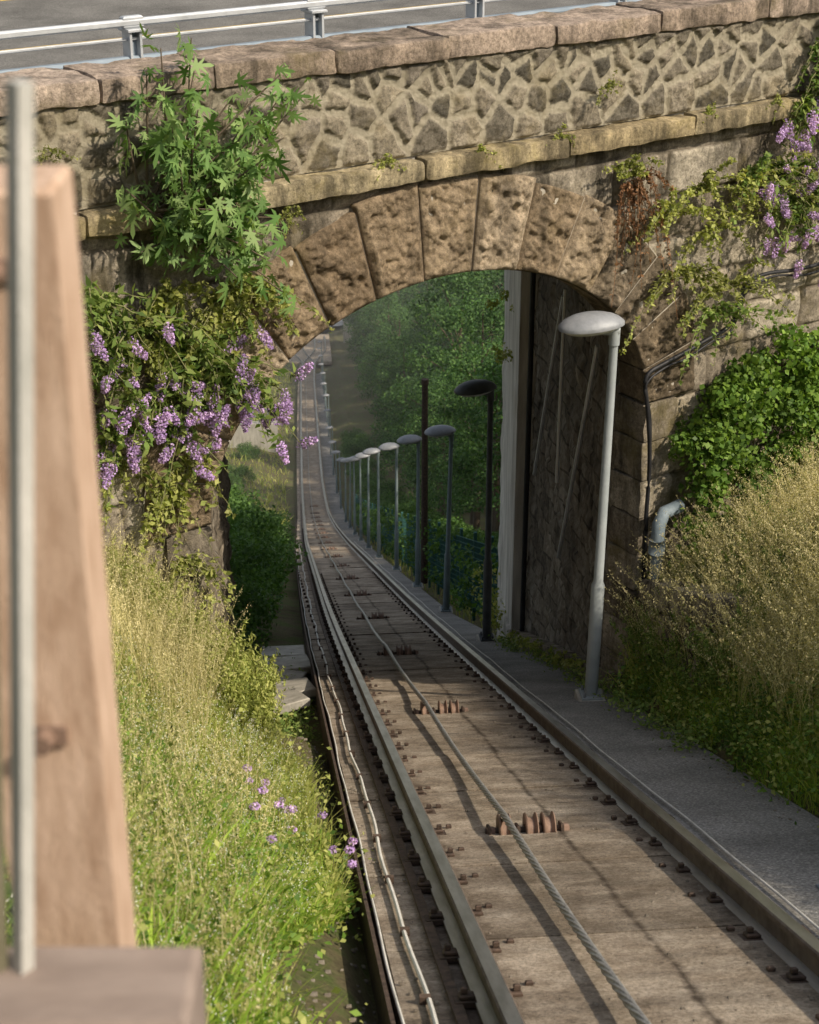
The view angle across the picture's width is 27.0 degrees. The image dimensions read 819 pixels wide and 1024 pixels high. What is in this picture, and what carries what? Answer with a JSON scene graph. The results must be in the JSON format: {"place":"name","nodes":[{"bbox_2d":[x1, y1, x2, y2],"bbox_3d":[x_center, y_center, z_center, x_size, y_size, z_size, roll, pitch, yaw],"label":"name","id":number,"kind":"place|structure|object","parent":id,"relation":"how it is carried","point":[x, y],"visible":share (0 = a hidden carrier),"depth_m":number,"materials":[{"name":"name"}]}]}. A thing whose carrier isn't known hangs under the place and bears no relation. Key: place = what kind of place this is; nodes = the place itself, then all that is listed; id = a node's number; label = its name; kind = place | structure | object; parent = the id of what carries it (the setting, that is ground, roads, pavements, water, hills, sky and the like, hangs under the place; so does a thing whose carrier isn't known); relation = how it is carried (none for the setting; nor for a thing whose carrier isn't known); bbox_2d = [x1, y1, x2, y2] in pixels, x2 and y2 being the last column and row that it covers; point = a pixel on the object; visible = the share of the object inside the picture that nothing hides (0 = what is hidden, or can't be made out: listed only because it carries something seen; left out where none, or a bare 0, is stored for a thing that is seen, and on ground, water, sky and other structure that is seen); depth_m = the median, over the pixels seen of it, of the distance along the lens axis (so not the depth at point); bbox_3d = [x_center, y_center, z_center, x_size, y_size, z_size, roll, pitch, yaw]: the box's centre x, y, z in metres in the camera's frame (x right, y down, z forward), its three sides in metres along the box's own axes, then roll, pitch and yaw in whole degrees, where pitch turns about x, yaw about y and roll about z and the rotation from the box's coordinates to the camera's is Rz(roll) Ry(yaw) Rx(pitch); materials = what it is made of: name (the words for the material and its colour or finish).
{"place":"outdoors","nodes":[
{"label":"outdoors","id":0,"kind":"place"},
{"bbox_2d":[128,325,818,1023],"bbox_3d":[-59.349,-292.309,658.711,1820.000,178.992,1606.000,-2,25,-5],"label":"ground","id":1,"kind":"structure","parent":0,"point":[346,401],"depth_m":24.50,"materials":[{"name":"green plant"}]},
{"bbox_2d":[0,78,206,1023],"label":"timber railing","id":2,"kind":"object","parent":1,"relation":"on","point":[74,954],"visible":1,"depth_m":1.63,"materials":[{"name":"wood"}]},
{"bbox_2d":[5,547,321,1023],"bbox_3d":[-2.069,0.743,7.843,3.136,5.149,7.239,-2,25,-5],"label":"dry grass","id":3,"kind":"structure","parent":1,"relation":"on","point":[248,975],"depth_m":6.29,"materials":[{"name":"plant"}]},
{"bbox_2d":[6,618,326,1023],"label":"wildflowers","id":4,"kind":"object","parent":1,"relation":"on","point":[240,742],"visible":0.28,"depth_m":7.44,"materials":[{"name":"green plant"}]},
{"bbox_2d":[101,508,250,751],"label":"dry grass","id":5,"kind":"structure","parent":1,"relation":"on","point":[161,668],"depth_m":9.34,"materials":[{"name":"yellow plant"}]},
{"bbox_2d":[5,607,371,1023],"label":"meadow grass","id":6,"kind":"structure","parent":1,"relation":"on","point":[310,801],"depth_m":8.17,"materials":[{"name":"green plant"}]},
{"bbox_2d":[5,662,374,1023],"bbox_3d":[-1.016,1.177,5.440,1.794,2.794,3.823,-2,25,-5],"label":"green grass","id":7,"kind":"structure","parent":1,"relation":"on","point":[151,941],"depth_m":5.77,"materials":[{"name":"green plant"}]},
{"bbox_2d":[5,604,374,1023],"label":"ground cover","id":8,"kind":"object","parent":1,"relation":"on","point":[300,1017],"visible":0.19,"depth_m":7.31,"materials":[{"name":"green plant"}]},
{"bbox_2d":[103,534,292,760],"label":"weed stems","id":9,"kind":"object","parent":1,"relation":"on","point":[252,691],"visible":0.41,"depth_m":10.55,"materials":[{"name":"green plant"}]},
{"bbox_2d":[227,464,256,483],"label":"shrub","id":10,"kind":"object","parent":1,"relation":"on","point":[239,470],"visible":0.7,"depth_m":97.73,"materials":[{"name":"green plant"}]},
{"bbox_2d":[231,441,259,459],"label":"shrub","id":11,"kind":"object","parent":1,"relation":"on","point":[249,448],"visible":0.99,"depth_m":107.72,"materials":[{"name":"green plant"}]},
{"bbox_2d":[232,607,270,661],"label":"shrub","id":12,"kind":"object","parent":1,"relation":"on","point":[248,630],"visible":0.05,"depth_m":20.01,"materials":[{"name":"green plant"}]},
{"bbox_2d":[227,409,277,452],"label":"concrete staircase","id":13,"kind":"structure","parent":1,"relation":"on","point":[253,435],"depth_m":111.74,"materials":[{"name":"grey concrete"}]},
{"bbox_2d":[231,556,273,607],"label":"shrub","id":14,"kind":"object","parent":1,"relation":"on","point":[258,574],"visible":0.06,"depth_m":24.11,"materials":[{"name":"green plant"}]},
{"bbox_2d":[230,549,283,643],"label":"shrub","id":15,"kind":"object","parent":1,"relation":"on","point":[246,598],"visible":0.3,"depth_m":22.44,"materials":[{"name":"green plant"}]},
{"bbox_2d":[229,531,285,594],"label":"shrub","id":16,"kind":"object","parent":1,"relation":"on","point":[242,551],"visible":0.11,"depth_m":26.94,"materials":[{"name":"green plant"}]},
{"bbox_2d":[225,362,293,523],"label":"meadow grass","id":17,"kind":"structure","parent":1,"relation":"on","point":[260,480],"depth_m":104.37,"materials":[{"name":"green plant"}]},
{"bbox_2d":[229,530,289,606],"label":"shrub","id":18,"kind":"object","parent":1,"relation":"on","point":[256,553],"visible":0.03,"depth_m":27.77,"materials":[{"name":"green plant"}]},
{"bbox_2d":[227,501,307,592],"bbox_3d":[-3.165,0.816,31.788,2.784,1.756,2.563,-6,25,-13],"label":"shrub","id":19,"kind":"object","parent":1,"relation":"on","point":[290,561],"visible":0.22,"depth_m":32.12,"materials":[{"name":"green plant"}]},
{"bbox_2d":[235,500,299,550],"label":"shrub","id":20,"kind":"object","parent":1,"relation":"on","point":[285,525],"visible":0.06,"depth_m":49.67,"materials":[{"name":"green plant"}]},
{"bbox_2d":[251,651,319,743],"bbox_3d":[-1.344,1.752,16.242,1.012,2.676,6.006,-2,25,-5],"label":"ground cover","id":21,"kind":"object","parent":1,"relation":"on","point":[298,723],"visible":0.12,"depth_m":14.17,"materials":[{"name":"green plant"}]},
{"bbox_2d":[261,645,315,714],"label":"concrete slab","id":22,"kind":"structure","parent":1,"relation":"on","point":[301,692],"depth_m":17.17,"materials":[{"name":"grey concrete"}]},
{"bbox_2d":[241,764,357,885],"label":"scabious flowers","id":23,"kind":"object","parent":1,"relation":"on","point":[347,847],"visible":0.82,"depth_m":7.98,"materials":[{"name":"purple plant"}]},
{"bbox_2d":[336,437,374,457],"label":"shrub","id":24,"kind":"object","parent":1,"relation":"on","point":[355,446],"visible":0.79,"depth_m":110.58,"materials":[{"name":"green plant"}]},
{"bbox_2d":[343,302,380,380],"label":"deciduous tree","id":25,"kind":"object","parent":1,"relation":"on","point":[354,333],"visible":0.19,"depth_m":152.92,"materials":[{"name":"green plant"}]},
{"bbox_2d":[238,538,496,632],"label":"meadow grass","id":26,"kind":"structure","parent":1,"relation":"on","point":[405,572],"depth_m":41.44,"materials":[{"name":"green plant"}]},
{"bbox_2d":[355,332,402,412],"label":"deciduous tree","id":27,"kind":"object","parent":1,"relation":"on","point":[375,365],"visible":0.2,"depth_m":119.90,"materials":[{"name":"green plant"}]},
{"bbox_2d":[356,476,405,498],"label":"shrub","id":28,"kind":"object","parent":1,"relation":"on","point":[373,487],"visible":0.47,"depth_m":87.05,"materials":[{"name":"green plant"}]},
{"bbox_2d":[354,294,416,381],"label":"deciduous tree","id":29,"kind":"object","parent":1,"relation":"on","point":[369,327],"visible":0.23,"depth_m":137.30,"materials":[{"name":"green plant"}]},
{"bbox_2d":[354,291,417,392],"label":"deciduous tree","id":30,"kind":"object","parent":1,"relation":"on","point":[385,299],"visible":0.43,"depth_m":129.40,"materials":[{"name":"green plant"}]},
{"bbox_2d":[366,356,418,447],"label":"deciduous tree","id":31,"kind":"object","parent":1,"relation":"on","point":[377,410],"visible":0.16,"depth_m":104.93,"materials":[{"name":"green plant"}]},
{"bbox_2d":[365,306,420,392],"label":"deciduous tree","id":32,"kind":"object","parent":1,"relation":"on","point":[385,327],"visible":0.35,"depth_m":126.44,"materials":[{"name":"green plant"}]},
{"bbox_2d":[364,327,433,468],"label":"deciduous tree","id":33,"kind":"object","parent":1,"relation":"on","point":[396,338],"visible":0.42,"depth_m":100.64,"materials":[{"name":"green plant"}]},
{"bbox_2d":[368,370,434,488],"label":"deciduous tree","id":34,"kind":"object","parent":1,"relation":"on","point":[386,454],"visible":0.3,"depth_m":91.46,"materials":[{"name":"green plant"}]},
{"bbox_2d":[372,498,443,538],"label":"shrub","id":35,"kind":"object","parent":1,"relation":"on","point":[413,510],"visible":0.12,"depth_m":54.86,"materials":[{"name":"green plant"}]},
{"bbox_2d":[0,0,818,691],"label":"stone bridge","id":36,"kind":"structure","parent":1,"relation":"on","point":[432,108],"depth_m":12.03,"materials":[{"name":"stone"}]},
{"bbox_2d":[34,145,80,164],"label":"wall tuft","id":37,"kind":"object","parent":36,"relation":"attached to","point":[54,150],"visible":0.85,"depth_m":9.71,"materials":[{"name":"green plant"}]},
{"bbox_2d":[81,274,248,437],"bbox_3d":[-1.779,-0.931,10.249,1.701,1.047,0.415,-16,29,-31],"label":"wisteria","id":38,"kind":"object","parent":36,"relation":"attached to","point":[115,360],"visible":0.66,"depth_m":10.29,"materials":[{"name":"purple plant"}]},
{"bbox_2d":[99,453,237,622],"bbox_3d":[-1.606,0.225,11.007,1.094,1.362,0.246,-14,28,-28],"label":"creeper plant","id":39,"kind":"object","parent":36,"relation":"attached to","point":[166,498],"visible":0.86,"depth_m":10.96,"materials":[{"name":"green plant"}]},
{"bbox_2d":[93,319,317,507],"bbox_3d":[-1.346,-0.667,10.726,1.684,1.081,0.426,-14,28,-28],"label":"wisteria","id":40,"kind":"object","parent":36,"relation":"attached to","point":[165,419],"visible":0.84,"depth_m":10.68,"materials":[{"name":"purple plant"}]},
{"bbox_2d":[106,23,321,317],"bbox_3d":[-1.108,-1.966,10.112,1.457,1.838,0.736,-13,28,-27],"label":"fig tree","id":41,"kind":"object","parent":36,"relation":"on","point":[182,223],"visible":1,"depth_m":10.08,"materials":[{"name":"green plant"}]},
{"bbox_2d":[117,272,334,421],"bbox_3d":[-1.157,-1.071,10.729,1.537,0.963,0.258,-16,29,-31],"label":"creeper plant","id":42,"kind":"object","parent":36,"relation":"attached to","point":[234,305],"visible":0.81,"depth_m":10.62,"materials":[{"name":"green plant"}]},
{"bbox_2d":[274,205,305,238],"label":"wall tuft","id":43,"kind":"object","parent":36,"relation":"attached to","point":[289,217],"visible":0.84,"depth_m":10.78,"materials":[{"name":"green plant"}]},
{"bbox_2d":[0,0,608,69],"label":"road","id":44,"kind":"structure","parent":36,"relation":"on","point":[19,14],"depth_m":16.01,"materials":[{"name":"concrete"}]},
{"bbox_2d":[0,0,639,72],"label":"guardrail","id":45,"kind":"object","parent":36,"relation":"on","point":[314,11],"visible":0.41,"depth_m":11.09,"materials":[{"name":"metal"}]},
{"bbox_2d":[470,290,585,674],"bbox_3d":[1.271,-0.811,18.151,0.444,7.346,7.147,-2,25,-5],"label":"wall ivy","id":46,"kind":"object","parent":36,"relation":"attached to","point":[525,643],"depth_m":19.86,"materials":[{"name":"green plant"}]},
{"bbox_2d":[602,153,664,181],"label":"creeper plant","id":47,"kind":"object","parent":36,"relation":"attached to","point":[638,168],"visible":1,"depth_m":12.26,"materials":[{"name":"green plant"}]},
{"bbox_2d":[610,166,677,319],"bbox_3d":[1.684,-1.938,12.512,0.642,1.155,0.238,-15,29,-28],"label":"dead plant","id":48,"kind":"object","parent":36,"relation":"attached to","point":[637,186],"visible":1,"depth_m":12.41,"materials":[{"name":"brown plant"}]},
{"bbox_2d":[618,148,818,353],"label":"creeper plant","id":49,"kind":"object","parent":36,"relation":"attached to","point":[672,208],"visible":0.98,"depth_m":12.88,"materials":[{"name":"green plant"}]},
{"bbox_2d":[641,262,818,579],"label":"electric cable","id":50,"kind":"object","parent":36,"relation":"attached to","point":[646,380],"visible":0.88,"depth_m":13.45,"materials":[{"name":"black rubber"}]},
{"bbox_2d":[667,322,818,574],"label":"ivy","id":51,"kind":"object","parent":36,"relation":"attached to","point":[738,396],"visible":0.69,"depth_m":13.67,"materials":[{"name":"green plant"}]},
{"bbox_2d":[678,151,818,384],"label":"creeper plant","id":52,"kind":"object","parent":36,"relation":"attached to","point":[722,312],"visible":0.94,"depth_m":13.25,"materials":[{"name":"green plant"}]},
{"bbox_2d":[754,155,818,286],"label":"wisteria","id":53,"kind":"object","parent":36,"relation":"attached to","point":[774,189],"visible":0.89,"depth_m":13.30,"materials":[{"name":"purple plant"}]},
{"bbox_2d":[776,85,818,161],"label":"wisteria","id":54,"kind":"object","parent":36,"relation":"attached to","point":[811,122],"visible":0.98,"depth_m":12.99,"materials":[{"name":"plant"}]},
{"bbox_2d":[795,37,818,129],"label":"creeper plant","id":55,"kind":"object","parent":36,"relation":"attached to","point":[814,51],"visible":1,"depth_m":12.96,"materials":[{"name":"green plant"}]},
{"bbox_2d":[388,368,442,499],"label":"deciduous tree","id":56,"kind":"object","parent":1,"relation":"on","point":[400,411],"visible":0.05,"depth_m":84.53,"materials":[{"name":"green plant"}]},
{"bbox_2d":[392,278,444,343],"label":"deciduous tree","id":57,"kind":"object","parent":1,"relation":"on","point":[413,288],"visible":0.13,"depth_m":140.81,"materials":[{"name":"green plant"}]},
{"bbox_2d":[421,378,428,583],"bbox_3d":[0.305,-0.577,34.598,0.160,4.500,0.160,-2,25,-5],"label":"utility pole","id":58,"kind":"object","parent":1,"relation":"on","point":[424,482],"visible":0.95,"depth_m":34.52,"materials":[{"name":"metal"}]},
{"bbox_2d":[355,494,498,630],"bbox_3d":[-0.686,0.371,52.873,0.151,25.009,54.487,-2,25,-4],"label":"green fence","id":59,"kind":"object","parent":1,"relation":"on","point":[477,545],"visible":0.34,"depth_m":32.38,"materials":[{"name":"green metal"}]},
{"bbox_2d":[353,501,498,615],"bbox_3d":[-0.572,0.494,50.257,0.679,22.410,49.760,-2,25,-4],"label":"fence ivy","id":60,"kind":"object","parent":59,"relation":"attached to","point":[384,518],"visible":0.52,"depth_m":33.54,"materials":[{"name":"green plant"}]},
{"bbox_2d":[391,364,477,506],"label":"deciduous tree","id":61,"kind":"object","parent":1,"relation":"on","point":[394,431],"visible":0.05,"depth_m":74.58,"materials":[{"name":"green plant"}]},
{"bbox_2d":[404,412,464,510],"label":"deciduous tree","id":62,"kind":"object","parent":1,"relation":"on","point":[412,462],"visible":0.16,"depth_m":69.14,"materials":[{"name":"green plant"}]},
{"bbox_2d":[398,369,470,498],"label":"deciduous tree","id":63,"kind":"object","parent":1,"relation":"on","point":[407,462],"visible":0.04,"depth_m":78.55,"materials":[{"name":"green plant"}]},
{"bbox_2d":[403,376,472,518],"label":"deciduous tree","id":64,"kind":"object","parent":1,"relation":"on","point":[431,476],"visible":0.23,"depth_m":62.16,"materials":[{"name":"green plant"}]},
{"bbox_2d":[388,270,504,511],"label":"deciduous tree","id":65,"kind":"object","parent":1,"relation":"on","point":[466,282],"visible":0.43,"depth_m":67.19,"materials":[{"name":"green plant"}]},
{"bbox_2d":[418,297,485,376],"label":"deciduous tree","id":66,"kind":"object","parent":1,"relation":"on","point":[444,341],"visible":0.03,"depth_m":109.85,"materials":[{"name":"green plant"}]},
{"bbox_2d":[418,290,504,528],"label":"deciduous tree","id":67,"kind":"object","parent":1,"relation":"on","point":[490,315],"visible":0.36,"depth_m":53.19,"materials":[{"name":"green plant"}]},
{"bbox_2d":[428,346,500,523],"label":"deciduous tree","id":68,"kind":"object","parent":1,"relation":"on","point":[451,388],"visible":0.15,"depth_m":57.46,"materials":[{"name":"green plant"}]},
{"bbox_2d":[429,333,502,532],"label":"deciduous tree","id":69,"kind":"object","parent":1,"relation":"on","point":[448,413],"visible":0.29,"depth_m":47.95,"materials":[{"name":"green plant"}]},
{"bbox_2d":[441,270,504,416],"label":"deciduous tree","id":70,"kind":"object","parent":1,"relation":"on","point":[492,292],"visible":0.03,"depth_m":80.86,"materials":[{"name":"green plant"}]},
{"bbox_2d":[447,270,504,368],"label":"deciduous tree","id":71,"kind":"object","parent":1,"relation":"on","point":[499,285],"visible":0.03,"depth_m":95.20,"materials":[{"name":"green plant"}]},
{"bbox_2d":[452,354,502,533],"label":"deciduous tree","id":72,"kind":"object","parent":1,"relation":"on","point":[475,448],"visible":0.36,"depth_m":44.91,"materials":[{"name":"green plant"}]},
{"bbox_2d":[467,333,503,491],"bbox_3d":[3.152,-1.347,34.566,3.757,6.339,3.727,-16,29,-31],"label":"deciduous tree","id":73,"kind":"object","parent":1,"relation":"on","point":[479,430],"visible":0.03,"depth_m":34.58,"materials":[{"name":"green plant"}]},
{"bbox_2d":[262,711,814,1023],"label":"gravel","id":74,"kind":"structure","parent":1,"relation":"on","point":[315,993],"depth_m":7.10,"materials":[{"name":"grey gravel"}]},
{"bbox_2d":[289,334,818,1023],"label":"railway track","id":75,"kind":"structure","parent":1,"relation":"on","point":[475,916],"depth_m":8.22,"materials":[{"name":"metal"}]},
{"bbox_2d":[377,645,418,655],"bbox_3d":[-0.126,1.508,18.040,0.540,0.210,0.180,-2,1,-5],"label":"cable pulley","id":76,"kind":"object","parent":75,"relation":"on","point":[401,651],"visible":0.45,"depth_m":17.99,"materials":[{"name":"metal"}]},
{"bbox_2d":[412,700,467,714],"bbox_3d":[0.243,1.589,13.469,0.540,0.210,0.180,-2,1,-5],"label":"cable pulley","id":77,"kind":"object","parent":75,"relation":"on","point":[445,708],"visible":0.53,"depth_m":13.42,"materials":[{"name":"metal"}]},
{"bbox_2d":[485,811,569,834],"bbox_3d":[0.613,1.670,8.898,0.540,0.210,0.180,-2,1,-5],"label":"cable pulley","id":78,"kind":"object","parent":75,"relation":"on","point":[534,825],"visible":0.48,"depth_m":8.85,"materials":[{"name":"metal"}]},
{"bbox_2d":[306,399,650,1023],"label":"haul cable","id":79,"kind":"object","parent":78,"relation":"attached to","point":[624,996],"visible":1,"depth_m":7.76,"materials":[{"name":"metal"}]},
{"bbox_2d":[294,541,818,1023],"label":"white conduit","id":80,"kind":"object","parent":75,"relation":"on","point":[426,995],"visible":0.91,"depth_m":8.74,"materials":[{"name":"metal"}]},
{"bbox_2d":[316,373,818,938],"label":"footpath","id":81,"kind":"structure","parent":1,"relation":"on","point":[742,825],"depth_m":10.14,"materials":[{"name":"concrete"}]},
{"bbox_2d":[348,456,363,540],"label":"street lamp","id":82,"kind":"object","parent":81,"relation":"on","point":[352,458],"visible":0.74,"depth_m":59.51,"materials":[{"name":"grey metal"}]},
{"bbox_2d":[354,452,371,548],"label":"street lamp","id":83,"kind":"object","parent":81,"relation":"on","point":[361,455],"visible":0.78,"depth_m":53.00,"materials":[{"name":"grey metal"}]},
{"bbox_2d":[362,448,382,557],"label":"street lamp","id":84,"kind":"object","parent":81,"relation":"on","point":[371,451],"visible":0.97,"depth_m":46.45,"materials":[{"name":"grey metal"}]},
{"bbox_2d":[378,442,400,571],"bbox_3d":[-0.458,0.023,40.016,0.530,3.536,0.300,-1,24,-3],"label":"street lamp","id":85,"kind":"object","parent":81,"relation":"on","point":[389,446],"visible":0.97,"depth_m":39.90,"materials":[{"name":"grey metal"}]},
{"bbox_2d":[397,435,422,589],"bbox_3d":[0.011,0.139,33.487,0.530,3.536,0.300,-1,24,-3],"label":"street lamp","id":86,"kind":"object","parent":81,"relation":"on","point":[406,440],"visible":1,"depth_m":33.34,"materials":[{"name":"grey metal"}]},
{"bbox_2d":[424,425,455,613],"bbox_3d":[0.463,0.266,27.031,0.530,3.536,0.300,0,25,-2],"label":"street lamp","id":87,"kind":"object","parent":81,"relation":"on","point":[440,431],"visible":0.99,"depth_m":26.87,"materials":[{"name":"grey metal"}]},
{"bbox_2d":[454,379,496,641],"bbox_3d":[0.774,0.172,20.035,0.530,3.670,0.300,-3,26,-6],"label":"street lamp","id":88,"kind":"object","parent":81,"relation":"on","point":[474,387],"visible":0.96,"depth_m":19.86,"materials":[{"name":"black metal"}]},
{"bbox_2d":[558,311,624,701],"bbox_3d":[1.318,0.158,13.074,0.530,3.536,0.300,-2,25,-5],"label":"street lamp","id":89,"kind":"object","parent":81,"relation":"on","point":[591,323],"visible":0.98,"depth_m":12.88,"materials":[{"name":"grey metal"}]},
{"bbox_2d":[488,631,716,757],"bbox_3d":[1.485,1.477,15.505,0.551,4.045,8.601,-2,25,-5],"label":"ground cover","id":90,"kind":"object","parent":81,"relation":"on","point":[620,703],"visible":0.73,"depth_m":12.83,"materials":[{"name":"green plant"}]},
{"bbox_2d":[634,576,760,690],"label":"stone wall","id":91,"kind":"structure","parent":1,"relation":"on","point":[650,584],"depth_m":12.33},
{"bbox_2d":[648,499,684,579],"bbox_3d":[2.049,0.789,13.962,0.337,1.875,0.140,-22,33,-39],"label":"drain pipe","id":92,"kind":"object","parent":91,"relation":"attached to","point":[671,509],"visible":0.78,"depth_m":13.59,"materials":[{"name":"grey metal"}]},
{"bbox_2d":[600,498,818,827],"bbox_3d":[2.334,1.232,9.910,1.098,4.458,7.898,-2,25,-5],"label":"ground cover","id":93,"kind":"object","parent":1,"relation":"on","point":[730,749],"visible":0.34,"depth_m":10.50,"materials":[{"name":"green plant"}]},
{"bbox_2d":[601,524,818,814],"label":"meadow grass","id":94,"kind":"structure","parent":1,"relation":"on","point":[706,729],"depth_m":10.48,"materials":[{"name":"green plant"}]},
{"bbox_2d":[604,424,818,745],"bbox_3d":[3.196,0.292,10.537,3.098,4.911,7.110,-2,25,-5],"label":"dry grass","id":95,"kind":"structure","parent":1,"relation":"on","point":[800,501],"depth_m":11.47,"materials":[{"name":"yellow plant"}]},
{"bbox_2d":[620,627,818,814],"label":"green grass","id":96,"kind":"structure","parent":1,"relation":"on","point":[780,777],"depth_m":10.23,"materials":[{"name":"green plant"}]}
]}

